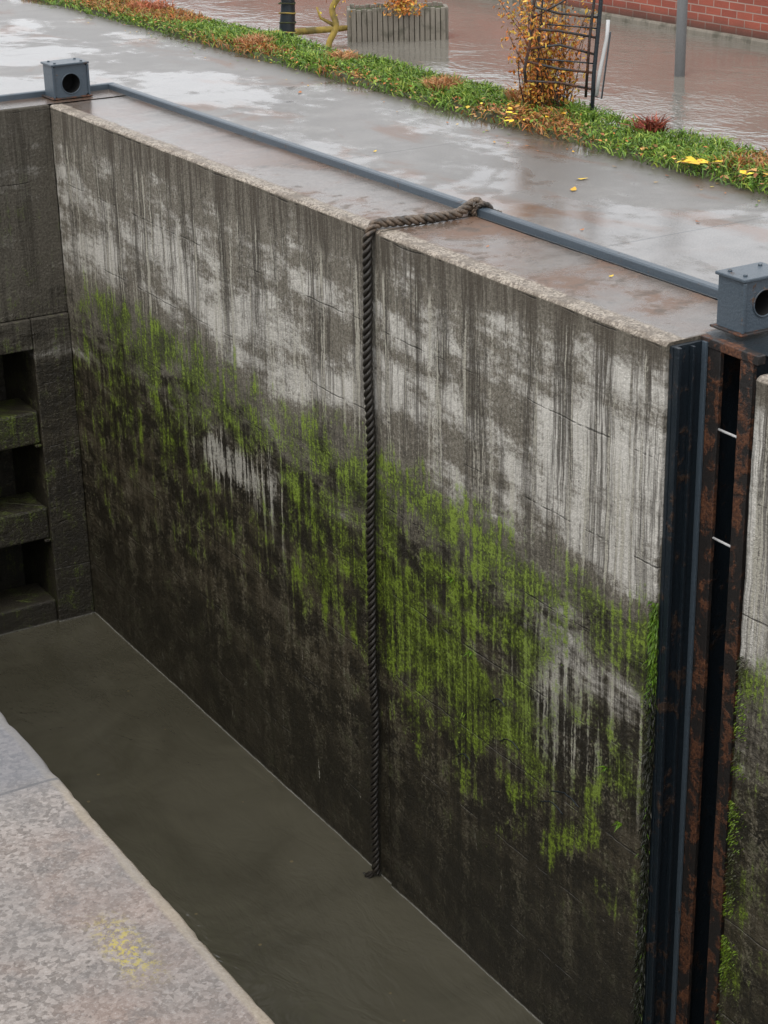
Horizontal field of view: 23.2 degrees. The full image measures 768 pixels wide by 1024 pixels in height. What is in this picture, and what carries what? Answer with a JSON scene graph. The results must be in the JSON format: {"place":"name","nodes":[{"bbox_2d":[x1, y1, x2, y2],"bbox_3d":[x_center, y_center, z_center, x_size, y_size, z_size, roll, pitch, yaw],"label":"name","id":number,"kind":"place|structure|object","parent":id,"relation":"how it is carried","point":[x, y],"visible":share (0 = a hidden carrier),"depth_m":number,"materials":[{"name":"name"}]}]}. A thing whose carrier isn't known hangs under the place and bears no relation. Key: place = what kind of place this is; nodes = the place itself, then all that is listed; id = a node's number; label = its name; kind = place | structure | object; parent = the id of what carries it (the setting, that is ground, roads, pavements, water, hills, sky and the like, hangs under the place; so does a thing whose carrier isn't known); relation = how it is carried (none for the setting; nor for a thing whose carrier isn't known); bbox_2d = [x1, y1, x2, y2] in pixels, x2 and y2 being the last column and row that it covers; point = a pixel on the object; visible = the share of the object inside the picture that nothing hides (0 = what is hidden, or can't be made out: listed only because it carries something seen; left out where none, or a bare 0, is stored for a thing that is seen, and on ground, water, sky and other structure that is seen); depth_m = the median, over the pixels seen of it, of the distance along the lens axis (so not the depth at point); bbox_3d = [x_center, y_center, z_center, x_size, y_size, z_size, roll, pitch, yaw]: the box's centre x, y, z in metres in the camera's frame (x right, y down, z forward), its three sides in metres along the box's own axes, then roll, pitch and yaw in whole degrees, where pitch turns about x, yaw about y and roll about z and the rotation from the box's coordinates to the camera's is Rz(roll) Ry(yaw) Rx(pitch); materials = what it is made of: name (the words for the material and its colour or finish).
{"place":"outdoors","nodes":[
{"label":"outdoors","id":0,"kind":"place"},
{"bbox_2d":[0,712,274,1023],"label":"quay","id":1,"kind":"structure","parent":0,"point":[95,928],"depth_m":3.75,"materials":[{"name":"concrete"}]},
{"bbox_2d":[50,96,471,883],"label":"lock wall","id":2,"kind":"structure","parent":0,"point":[226,266],"depth_m":11.10,"materials":[{"name":"concrete"}]},
{"bbox_2d":[362,197,501,878],"bbox_3d":[0.234,0.255,9.934,0.805,3.840,0.167,-9,24,-18],"label":"mooring rope","id":3,"kind":"object","parent":2,"relation":"attached to","point":[472,206],"visible":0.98,"depth_m":9.57,"materials":[{"name":"brown fabric"}]},
{"bbox_2d":[0,613,540,1023],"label":"lock chamber water","id":4,"kind":"structure","parent":0,"point":[248,866],"depth_m":10.88,"materials":[{"name":"green liquid"}]},
{"bbox_2d":[0,97,112,635],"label":"chamber end wall","id":5,"kind":"structure","parent":4,"relation":"in","point":[45,573],"depth_m":13.18,"materials":[{"name":"concrete"}]},
{"bbox_2d":[0,89,123,109],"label":"end wall coping","id":6,"kind":"object","parent":5,"relation":"on","point":[43,100],"visible":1,"depth_m":12.62,"materials":[{"name":"concrete"}]},
{"bbox_2d":[40,58,92,100],"bbox_3d":[-2.162,-2.948,12.690,0.290,0.241,0.210,-14,26,-28],"label":"winch housing","id":7,"kind":"object","parent":6,"relation":"on","point":[66,78],"visible":1,"depth_m":12.64,"materials":[{"name":"blue paint"}]},
{"bbox_2d":[56,95,523,312],"bbox_3d":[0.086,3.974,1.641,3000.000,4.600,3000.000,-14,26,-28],"label":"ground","id":8,"kind":"structure","parent":0,"point":[59,220],"depth_m":28.20,"materials":[{"name":"grey concrete"}]},
{"bbox_2d":[501,0,767,47],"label":"brick wall","id":9,"kind":"structure","parent":8,"relation":"on","point":[743,21],"depth_m":18.12,"materials":[{"name":"red brick"}]},
{"bbox_2d":[0,0,767,298],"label":"wet path","id":10,"kind":"structure","parent":0,"point":[630,207],"depth_m":11.01,"materials":[{"name":"grey concrete"}]},
{"bbox_2d":[0,82,717,299],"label":"steel edge rail","id":11,"kind":"object","parent":10,"relation":"on","point":[692,283],"visible":0.73,"depth_m":9.65,"materials":[{"name":"grey metal"}]},
{"bbox_2d":[88,19,767,276],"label":"fallen leaves","id":12,"kind":"object","parent":10,"relation":"on","point":[694,160],"visible":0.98,"depth_m":10.16,"materials":[{"name":"yellow plant"}]},
{"bbox_2d":[36,0,767,194],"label":"grass bank","id":13,"kind":"structure","parent":0,"point":[487,116],"depth_m":11.82,"materials":[{"name":"plant"}]},
{"bbox_2d":[118,0,177,10],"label":"dry grass tuft","id":14,"kind":"object","parent":13,"relation":"on","point":[155,4],"visible":0.69,"depth_m":16.45,"materials":[{"name":"brown plant"}]},
{"bbox_2d":[230,31,280,47],"bbox_3d":[-1.010,-3.668,14.482,0.398,0.114,0.395,-14,26,-28],"label":"dry grass tuft","id":15,"kind":"object","parent":13,"relation":"on","point":[259,37],"visible":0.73,"depth_m":14.45,"materials":[{"name":"brown plant"}]},
{"bbox_2d":[316,0,351,50],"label":"bare sapling","id":16,"kind":"object","parent":13,"relation":"in","point":[334,23],"visible":0.83,"depth_m":17.61,"materials":[{"name":"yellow wood"}]},
{"bbox_2d":[320,48,365,62],"bbox_3d":[-0.303,-3.347,13.677,0.327,0.106,0.337,-14,26,-28],"label":"dry grass tuft","id":17,"kind":"object","parent":13,"relation":"on","point":[336,55],"visible":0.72,"depth_m":13.65,"materials":[{"name":"brown plant"}]},
{"bbox_2d":[414,73,465,91],"bbox_3d":[0.382,-2.864,12.428,0.382,0.139,0.392,-14,26,-28],"label":"dry grass tuft","id":18,"kind":"object","parent":13,"relation":"on","point":[439,81],"visible":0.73,"depth_m":12.39,"materials":[{"name":"brown plant"}]},
{"bbox_2d":[499,84,556,103],"bbox_3d":[0.951,-2.675,11.922,0.441,0.153,0.460,-14,26,-28],"label":"dry grass tuft","id":19,"kind":"object","parent":13,"relation":"on","point":[509,94],"visible":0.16,"depth_m":11.91,"materials":[{"name":"brown plant"}]},
{"bbox_2d":[493,0,597,111],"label":"orange shrub","id":20,"kind":"object","parent":13,"relation":"on","point":[544,89],"visible":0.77,"depth_m":11.58,"materials":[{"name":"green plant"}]},
{"bbox_2d":[523,0,610,111],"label":"trellis","id":21,"kind":"object","parent":13,"relation":"on","point":[593,89],"visible":0.96,"depth_m":11.34,"materials":[{"name":"metal"}]},
{"bbox_2d":[621,112,675,134],"bbox_3d":[1.572,-2.285,10.954,0.344,0.150,0.321,-14,26,-28],"label":"red weed","id":22,"kind":"object","parent":13,"relation":"on","point":[650,125],"visible":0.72,"depth_m":10.92,"materials":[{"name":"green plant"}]},
{"bbox_2d":[141,0,767,158],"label":"river water","id":23,"kind":"structure","parent":0,"point":[719,87],"depth_m":16.94,"materials":[{"name":"brown liquid"}]},
{"bbox_2d":[278,0,296,37],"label":"mossy post","id":24,"kind":"object","parent":23,"relation":"in","point":[287,22],"visible":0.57,"depth_m":17.82,"materials":[{"name":"wood"}]},
{"bbox_2d":[264,25,346,34],"bbox_3d":[-0.888,-4.686,18.253,1.246,0.090,0.071,-5,23,-10],"label":"floating log","id":25,"kind":"object","parent":23,"relation":"on","point":[313,30],"visible":0.33,"depth_m":18.27,"materials":[{"name":"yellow wood"}]},
{"bbox_2d":[347,1,448,42],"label":"timber planter","id":26,"kind":"object","parent":23,"relation":"in","point":[365,21],"visible":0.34,"depth_m":18.12,"materials":[{"name":"wood"}]},
{"bbox_2d":[374,0,427,17],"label":"orange plant","id":27,"kind":"object","parent":26,"relation":"in","point":[401,5],"visible":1,"depth_m":17.99,"materials":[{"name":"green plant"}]},
{"bbox_2d":[674,0,687,76],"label":"mooring pole","id":28,"kind":"object","parent":23,"relation":"in","point":[681,35],"depth_m":15.84,"materials":[{"name":"grey metal"}]},
{"bbox_2d":[457,698,578,814],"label":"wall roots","id":29,"kind":"object","parent":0,"point":[518,749],"depth_m":8.85,"materials":[{"name":"plant"}]},
{"bbox_2d":[378,216,718,1023],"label":"lock wall","id":30,"kind":"structure","parent":0,"point":[524,396],"depth_m":8.69,"materials":[{"name":"concrete"}]},
{"bbox_2d":[68,273,753,1023],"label":"wall moss","id":31,"kind":"object","parent":30,"relation":"attached to","point":[644,847],"depth_m":8.01,"materials":[{"name":"green plant"}]},
{"bbox_2d":[643,330,767,1023],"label":"stop log guide","id":32,"kind":"object","parent":30,"relation":"attached to","point":[714,375],"visible":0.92,"depth_m":7.85,"materials":[{"name":"metal"}]},
{"bbox_2d":[710,262,767,337],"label":"winch housing","id":33,"kind":"object","parent":32,"relation":"on","point":[742,307],"visible":1,"depth_m":7.32,"materials":[{"name":"blue paint"}]},
{"bbox_2d":[718,374,767,1023],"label":"lock wall","id":34,"kind":"structure","parent":0,"point":[746,931],"depth_m":7.46,"materials":[{"name":"concrete"}]}
]}

